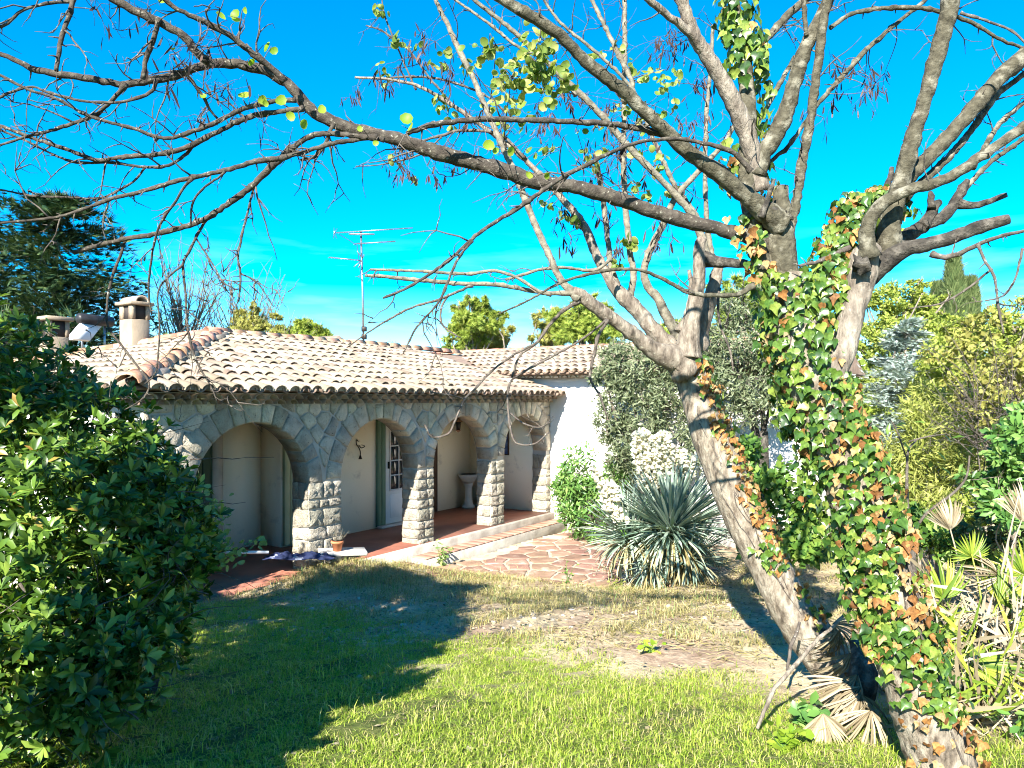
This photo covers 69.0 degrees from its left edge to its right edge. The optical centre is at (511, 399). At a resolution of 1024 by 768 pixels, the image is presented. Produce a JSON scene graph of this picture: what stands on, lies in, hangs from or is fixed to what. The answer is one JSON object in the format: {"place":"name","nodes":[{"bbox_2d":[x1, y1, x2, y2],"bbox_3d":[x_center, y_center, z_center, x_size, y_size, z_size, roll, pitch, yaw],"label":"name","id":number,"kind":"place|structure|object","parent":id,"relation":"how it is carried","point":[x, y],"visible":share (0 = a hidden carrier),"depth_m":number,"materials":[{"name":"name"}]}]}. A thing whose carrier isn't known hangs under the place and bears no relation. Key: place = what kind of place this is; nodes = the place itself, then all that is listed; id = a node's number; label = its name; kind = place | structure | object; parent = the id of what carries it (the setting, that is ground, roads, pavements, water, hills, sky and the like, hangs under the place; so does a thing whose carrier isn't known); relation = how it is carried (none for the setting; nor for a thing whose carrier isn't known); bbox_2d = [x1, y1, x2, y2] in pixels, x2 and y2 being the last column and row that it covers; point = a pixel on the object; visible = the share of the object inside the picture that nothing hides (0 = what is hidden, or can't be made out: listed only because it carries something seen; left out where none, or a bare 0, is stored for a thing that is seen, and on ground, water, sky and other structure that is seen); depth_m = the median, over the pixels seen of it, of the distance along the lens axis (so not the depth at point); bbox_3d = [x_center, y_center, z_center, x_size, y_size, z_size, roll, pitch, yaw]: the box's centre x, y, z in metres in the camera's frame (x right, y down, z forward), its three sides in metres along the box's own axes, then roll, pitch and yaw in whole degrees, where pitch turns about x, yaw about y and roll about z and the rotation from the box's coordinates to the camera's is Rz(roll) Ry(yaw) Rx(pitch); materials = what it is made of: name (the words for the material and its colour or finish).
{"place":"outdoors","nodes":[
{"label":"outdoors","id":0,"kind":"place"},
{"bbox_2d":[0,0,1023,378],"label":"sky","id":1,"kind":"structure","parent":0,"point":[320,50],"materials":[{"name":"blue"}]},
{"bbox_2d":[1,436,1023,767],"bbox_3d":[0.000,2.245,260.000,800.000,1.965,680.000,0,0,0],"label":"ground","id":2,"kind":"structure","parent":0,"point":[633,658],"depth_m":5.33,"materials":[{"name":"green plant"}]},
{"bbox_2d":[0,230,27,345],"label":"conifer","id":3,"kind":"object","parent":2,"relation":"on","point":[5,261],"visible":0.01,"depth_m":23.35,"materials":[{"name":"green plant"}]},
{"bbox_2d":[0,186,181,354],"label":"conifer","id":4,"kind":"object","parent":2,"relation":"on","point":[54,281],"visible":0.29,"depth_m":20.44,"materials":[{"name":"green plant"}]},
{"bbox_2d":[0,293,281,767],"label":"evergreen bush","id":5,"kind":"object","parent":2,"relation":"on","point":[96,658],"visible":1,"depth_m":4.12,"materials":[{"name":"green plant"}]},
{"bbox_2d":[117,217,250,334],"bbox_3d":[-10.748,-1.630,25.477,3.865,8.463,4.321,0,0,19],"label":"bare tree","id":6,"kind":"object","parent":2,"relation":"on","point":[176,320],"visible":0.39,"depth_m":24.56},
{"bbox_2d":[184,471,266,574],"bbox_3d":[-2.020,0.853,5.019,0.633,0.773,0.637,0,0,0],"label":"pale shrub","id":7,"kind":"object","parent":2,"relation":"on","point":[220,555],"visible":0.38,"depth_m":4.99,"materials":[{"name":"green plant"}]},
{"bbox_2d":[190,249,297,333],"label":"bare tree","id":8,"kind":"object","parent":2,"relation":"on","point":[246,308],"visible":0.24,"depth_m":25.80,"materials":[{"name":"brown plant"}]},
{"bbox_2d":[226,300,285,333],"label":"pine tree","id":9,"kind":"object","parent":2,"relation":"on","point":[242,321],"visible":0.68,"depth_m":24.80,"materials":[{"name":"green plant"}]},
{"bbox_2d":[278,314,334,336],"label":"pine tree","id":10,"kind":"object","parent":2,"relation":"on","point":[308,326],"visible":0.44,"depth_m":29.70,"materials":[{"name":"green plant"}]},
{"bbox_2d":[0,295,864,601],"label":"house","id":11,"kind":"structure","parent":2,"relation":"on","point":[316,407],"depth_m":11.46,"materials":[{"name":"stone"}]},
{"bbox_2d":[69,313,114,347],"bbox_3d":[-7.834,-1.119,13.755,0.282,0.920,1.077,0,0,18],"label":"solar water heater","id":12,"kind":"object","parent":11,"relation":"on","point":[85,321],"visible":0.82,"depth_m":13.68,"materials":[{"name":"white paint"}]},
{"bbox_2d":[194,446,211,526],"bbox_3d":[-4.815,1.155,9.858,0.095,2.090,1.865,0,0,33],"label":"plank door","id":13,"kind":"structure","parent":11,"relation":"in","point":[205,466],"depth_m":10.54,"materials":[{"name":"wood"}]},
{"bbox_2d":[223,551,268,553],"bbox_3d":[-3.271,1.874,9.125,0.557,0.070,0.039,0,0,-16],"label":"pipe","id":14,"kind":"object","parent":11,"relation":"on","point":[255,552],"visible":0.5,"depth_m":9.14,"materials":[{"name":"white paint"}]},
{"bbox_2d":[318,547,367,556],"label":"stone slab","id":15,"kind":"structure","parent":11,"relation":"on","point":[353,551],"depth_m":9.50,"materials":[{"name":"stone"}]},
{"bbox_2d":[331,525,348,551],"bbox_3d":[-2.203,1.747,9.510,0.266,0.371,0.254,0,0,-10],"label":"flower pot","id":16,"kind":"object","parent":15,"relation":"on","point":[337,544],"visible":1,"depth_m":9.46,"materials":[{"name":"orange ceramic"}]},
{"bbox_2d":[356,439,364,458],"bbox_3d":[-2.501,0.823,12.319,0.152,0.331,0.100,0,0,0],"label":"wall bell","id":17,"kind":"object","parent":11,"relation":"attached to","point":[360,457],"depth_m":12.31,"materials":[{"name":"metal"}]},
{"bbox_2d":[329,227,412,339],"bbox_3d":[-2.870,-2.003,15.150,1.707,3.021,0.318,0,0,0],"label":"tv aerial","id":18,"kind":"object","parent":11,"relation":"on","point":[363,328],"visible":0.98,"depth_m":15.14,"materials":[{"name":"metal"}]},
{"bbox_2d":[386,426,401,523],"bbox_3d":[-1.949,1.180,13.220,0.080,1.960,0.836,0,0,33],"label":"glazed door","id":19,"kind":"structure","parent":11,"relation":"in","point":[393,457],"depth_m":13.02,"materials":[{"name":"white paint"}]},
{"bbox_2d":[433,441,437,511],"bbox_3d":[-1.604,1.170,14.374,0.063,2.040,0.500,0,0,33],"label":"entrance door","id":20,"kind":"structure","parent":11,"relation":"in","point":[435,467],"depth_m":14.54,"materials":[{"name":"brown wood"}]},
{"bbox_2d":[454,418,462,431],"bbox_3d":[-1.084,0.501,15.005,0.192,0.309,0.173,0,0,0],"label":"wall lantern","id":21,"kind":"object","parent":11,"relation":"attached to","point":[458,423],"depth_m":14.97,"materials":[{"name":"metal"}]},
{"bbox_2d":[458,473,476,508],"bbox_3d":[-0.884,1.859,15.126,0.418,0.678,0.418,0,0,0],"label":"stone pedestal","id":22,"kind":"object","parent":11,"relation":"on","point":[468,479],"visible":0.95,"depth_m":15.05,"materials":[{"name":"stone"}]},
{"bbox_2d":[504,431,508,454],"bbox_3d":[-0.200,0.743,15.063,0.329,0.755,0.038,0,0,33],"label":"picture","id":23,"kind":"object","parent":11,"relation":"attached to","point":[506,450],"visible":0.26,"depth_m":14.99,"materials":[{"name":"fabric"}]},
{"bbox_2d":[440,292,510,349],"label":"pine tree","id":24,"kind":"object","parent":2,"relation":"on","point":[475,324],"visible":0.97,"depth_m":23.80,"materials":[{"name":"green plant"}]},
{"bbox_2d":[460,322,517,349],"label":"pine tree","id":25,"kind":"object","parent":2,"relation":"on","point":[497,341],"visible":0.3,"depth_m":25.58,"materials":[{"name":"green plant"}]},
{"bbox_2d":[0,0,1023,767],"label":"judas tree","id":26,"kind":"object","parent":2,"relation":"on","point":[882,252],"visible":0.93,"depth_m":3.44,"materials":[{"name":"brown plant"}]},
{"bbox_2d":[711,0,779,284],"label":"ivy","id":27,"kind":"object","parent":26,"relation":"attached to","point":[754,49],"visible":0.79,"depth_m":3.69,"materials":[{"name":"green plant"}]},
{"bbox_2d":[747,184,991,767],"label":"ivy","id":28,"kind":"object","parent":26,"relation":"attached to","point":[924,656],"visible":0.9,"depth_m":3.46,"materials":[{"name":"green plant"}]},
{"bbox_2d":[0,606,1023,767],"bbox_3d":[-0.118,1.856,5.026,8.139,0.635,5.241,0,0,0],"label":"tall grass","id":29,"kind":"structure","parent":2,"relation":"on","point":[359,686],"depth_m":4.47,"materials":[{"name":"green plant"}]},
{"bbox_2d":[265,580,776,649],"bbox_3d":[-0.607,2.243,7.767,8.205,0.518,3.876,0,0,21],"label":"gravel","id":30,"kind":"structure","parent":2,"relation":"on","point":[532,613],"depth_m":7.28,"materials":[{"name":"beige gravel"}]},
{"bbox_2d":[198,555,857,650],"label":"dry grass","id":31,"kind":"structure","parent":2,"relation":"on","point":[491,591],"depth_m":8.37,"materials":[{"name":"beige plant"}]},
{"bbox_2d":[262,551,335,560],"bbox_3d":[-2.652,1.944,9.310,0.909,0.074,0.340,0,0,0],"label":"cloth","id":32,"kind":"object","parent":31,"relation":"on","point":[288,555],"visible":1,"depth_m":9.24,"materials":[{"name":"blue fabric"}]},
{"bbox_2d":[219,554,857,647],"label":"green weeds","id":33,"kind":"object","parent":2,"relation":"on","point":[354,581],"visible":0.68,"depth_m":8.37,"materials":[{"name":"green plant"}]},
{"bbox_2d":[56,559,1023,767],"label":"fallen leaves","id":34,"kind":"object","parent":2,"relation":"on","point":[510,627],"depth_m":6.76,"materials":[{"name":"plant"}]},
{"bbox_2d":[526,303,566,346],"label":"pine tree","id":35,"kind":"object","parent":2,"relation":"on","point":[536,323],"visible":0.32,"depth_m":24.68,"materials":[{"name":"green plant"}]},
{"bbox_2d":[562,560,578,583],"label":"weed","id":36,"kind":"object","parent":2,"relation":"on","point":[566,573],"visible":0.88,"depth_m":9.57,"materials":[{"name":"green plant"}]},
{"bbox_2d":[541,290,623,345],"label":"pine tree","id":37,"kind":"object","parent":2,"relation":"on","point":[577,322],"visible":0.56,"depth_m":22.55,"materials":[{"name":"green plant"}]},
{"bbox_2d":[547,441,639,544],"bbox_3d":[1.502,1.619,12.909,1.817,1.845,1.464,0,0,0],"label":"oleander","id":38,"kind":"object","parent":2,"relation":"on","point":[573,496],"visible":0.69,"depth_m":12.72,"materials":[{"name":"green plant"}]},
{"bbox_2d":[251,558,968,678],"bbox_3d":[0.808,2.208,8.233,7.647,0.741,6.296,0,0,0],"label":"straw","id":39,"kind":"object","parent":2,"relation":"on","point":[640,627],"visible":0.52,"depth_m":7.36,"materials":[{"name":"beige plant"}]},
{"bbox_2d":[339,0,885,695],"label":"judas tree","id":40,"kind":"object","parent":2,"relation":"on","point":[681,348],"visible":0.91,"depth_m":5.22,"materials":[{"name":"brown plant"}]},
{"bbox_2d":[694,355,884,691],"bbox_3d":[1.898,0.897,5.020,1.332,2.429,0.316,0,0,28],"label":"ivy","id":41,"kind":"object","parent":40,"relation":"attached to","point":[754,498],"visible":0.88,"depth_m":5.08,"materials":[{"name":"green plant"}]},
{"bbox_2d":[607,575,625,589],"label":"weed","id":42,"kind":"object","parent":2,"relation":"on","point":[621,583],"visible":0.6,"depth_m":9.30,"materials":[{"name":"green plant"}]},
{"bbox_2d":[636,631,665,653],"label":"weed","id":43,"kind":"object","parent":2,"relation":"on","point":[640,648],"visible":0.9,"depth_m":5.87,"materials":[{"name":"green plant"}]},
{"bbox_2d":[584,332,720,509],"bbox_3d":[2.456,0.667,12.598,2.479,3.733,1.921,0,0,0],"label":"olive tree","id":44,"kind":"object","parent":2,"relation":"on","point":[653,400],"visible":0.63,"depth_m":12.29,"materials":[{"name":"green plant"}]},
{"bbox_2d":[571,427,736,590],"bbox_3d":[1.876,1.479,9.657,2.131,2.226,1.746,0,0,24],"label":"yucca","id":45,"kind":"object","parent":2,"relation":"on","point":[665,529],"visible":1,"depth_m":9.43,"materials":[{"name":"green plant"}]},
{"bbox_2d":[680,275,781,511],"bbox_3d":[3.725,0.208,11.723,2.273,4.613,1.881,0,0,28],"label":"olive tree","id":46,"kind":"object","parent":2,"relation":"on","point":[744,402],"visible":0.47,"depth_m":11.53,"materials":[{"name":"green plant"}]},
{"bbox_2d":[656,270,875,378],"bbox_3d":[7.172,-0.584,21.417,6.228,6.488,3.386,0,0,28],"label":"pine tree","id":47,"kind":"object","parent":2,"relation":"on","point":[738,279],"visible":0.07,"depth_m":21.85,"materials":[{"name":"green plant"}]},
{"bbox_2d":[734,431,836,574],"bbox_3d":[2.974,1.288,8.566,1.119,1.925,2.089,0,0,0],"label":"shrub","id":48,"kind":"object","parent":2,"relation":"on","point":[805,546],"visible":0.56,"depth_m":8.14,"materials":[{"name":"green plant"}]},
{"bbox_2d":[763,714,814,752],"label":"weed","id":49,"kind":"object","parent":2,"relation":"on","point":[785,736],"visible":0.93,"depth_m":3.73,"materials":[{"name":"green plant"}]},
{"bbox_2d":[786,622,800,670],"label":"fallen branch","id":50,"kind":"object","parent":2,"relation":"on","point":[791,645],"visible":0.94,"depth_m":4.54,"materials":[{"name":"wood"}]},
{"bbox_2d":[787,691,830,726],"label":"weed","id":51,"kind":"object","parent":2,"relation":"on","point":[804,712],"visible":0.73,"depth_m":4.07,"materials":[{"name":"green plant"}]},
{"bbox_2d":[791,618,894,746],"bbox_3d":[1.916,1.816,4.372,0.512,0.856,1.282,0,0,17],"label":"dead palm","id":52,"kind":"object","parent":2,"relation":"on","point":[854,689],"visible":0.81,"depth_m":4.27,"materials":[{"name":"beige plant"}]},
{"bbox_2d":[856,276,962,414],"bbox_3d":[9.121,-0.060,16.970,2.678,5.444,1.860,0,0,0],"label":"broadleaf tree","id":53,"kind":"object","parent":2,"relation":"on","point":[891,314],"visible":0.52,"depth_m":16.80,"materials":[{"name":"green plant"}]},
{"bbox_2d":[886,419,969,575],"bbox_3d":[3.181,1.012,5.722,0.654,1.727,0.200,0,0,0],"label":"sapling","id":54,"kind":"object","parent":2,"relation":"on","point":[912,552],"visible":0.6,"depth_m":5.72,"materials":[{"name":"plant"}]},
{"bbox_2d":[853,314,1007,542],"bbox_3d":[7.386,0.515,13.431,3.980,4.170,3.426,0,0,0],"label":"blue spruce","id":55,"kind":"object","parent":2,"relation":"on","point":[901,364],"visible":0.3,"depth_m":13.42,"materials":[{"name":"green plant"}]},
{"bbox_2d":[928,276,943,422],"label":"cypress","id":56,"kind":"object","parent":2,"relation":"on","point":[936,283],"visible":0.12,"depth_m":26.84,"materials":[{"name":"green plant"}]},
{"bbox_2d":[852,351,1022,428],"bbox_3d":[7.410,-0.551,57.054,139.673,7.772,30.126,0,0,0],"label":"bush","id":57,"kind":"object","parent":2,"relation":"on","point":[869,409],"depth_m":50.52,"materials":[{"name":"green plant"}]},
{"bbox_2d":[878,378,999,572],"bbox_3d":[5.800,1.046,10.480,2.332,2.818,1.937,0,0,-25],"label":"feathery shrub","id":58,"kind":"object","parent":2,"relation":"on","point":[955,456],"visible":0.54,"depth_m":10.26,"materials":[{"name":"green plant"}]},
{"bbox_2d":[875,479,1023,749],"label":"fan palm","id":59,"kind":"object","parent":2,"relation":"on","point":[988,658],"visible":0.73,"depth_m":4.68,"materials":[{"name":"green plant"}]},
{"bbox_2d":[932,251,969,453],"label":"cypress","id":60,"kind":"object","parent":2,"relation":"on","point":[954,278],"visible":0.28,"depth_m":25.77,"materials":[{"name":"green plant"}]},
{"bbox_2d":[902,501,1002,597],"bbox_3d":[4.580,1.671,8.277,1.057,1.180,1.454,0,0,0],"label":"shrub","id":61,"kind":"object","parent":2,"relation":"on","point":[940,544],"visible":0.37,"depth_m":7.96,"materials":[{"name":"green plant"}]},
{"bbox_2d":[912,489,1001,580],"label":"shrub","id":62,"kind":"object","parent":2,"relation":"on","point":[967,518],"visible":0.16,"depth_m":9.08,"materials":[{"name":"green plant"}]},
{"bbox_2d":[898,314,1023,585],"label":"bare shrub","id":63,"kind":"object","parent":2,"relation":"on","point":[976,435],"visible":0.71,"depth_m":9.20,"materials":[{"name":"plant"}]},
{"bbox_2d":[902,334,1020,535],"bbox_3d":[6.987,0.663,11.774,1.216,3.706,2.820,0,0,0],"label":"shrub","id":64,"kind":"object","parent":2,"relation":"on","point":[937,339],"visible":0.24,"depth_m":11.94,"materials":[{"name":"green plant"}]},
{"bbox_2d":[916,306,1023,534],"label":"brown shrub","id":65,"kind":"object","parent":2,"relation":"on","point":[976,322],"visible":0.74,"depth_m":9.63,"materials":[{"name":"green plant"}]},
{"bbox_2d":[964,272,985,462],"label":"cypress","id":66,"kind":"object","parent":2,"relation":"on","point":[975,291],"visible":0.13,"depth_m":27.77,"materials":[{"name":"green plant"}]},
{"bbox_2d":[937,295,1023,497],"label":"broadleaf tree","id":67,"kind":"object","parent":2,"relation":"on","point":[1012,332],"visible":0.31,"depth_m":15.90,"materials":[{"name":"green plant"}]},
{"bbox_2d":[949,504,1023,606],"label":"shrub","id":68,"kind":"object","parent":2,"relation":"on","point":[962,525],"visible":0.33,"depth_m":7.87,"materials":[{"name":"green plant"}]},
{"bbox_2d":[953,372,1023,632],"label":"laurel bush","id":69,"kind":"object","parent":2,"relation":"on","point":[1004,452],"visible":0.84,"depth_m":6.47,"materials":[{"name":"green plant"}]},
{"bbox_2d":[983,695,1023,739],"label":"weed","id":70,"kind":"object","parent":2,"relation":"on","point":[1014,728],"visible":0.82,"depth_m":4.00,"materials":[{"name":"green plant"}]},
{"bbox_2d":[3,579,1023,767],"bbox_3d":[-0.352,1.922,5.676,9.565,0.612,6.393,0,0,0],"label":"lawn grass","id":71,"kind":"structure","parent":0,"point":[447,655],"depth_m":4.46,"materials":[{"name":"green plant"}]},
{"bbox_2d":[393,530,718,586],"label":"patio","id":72,"kind":"structure","parent":0,"point":[554,548],"depth_m":11.29,"materials":[{"name":"stone"}]},
{"bbox_2d":[433,539,453,565],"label":"weed","id":73,"kind":"object","parent":72,"relation":"on","point":[442,562],"visible":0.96,"depth_m":11.08,"materials":[{"name":"green plant"}]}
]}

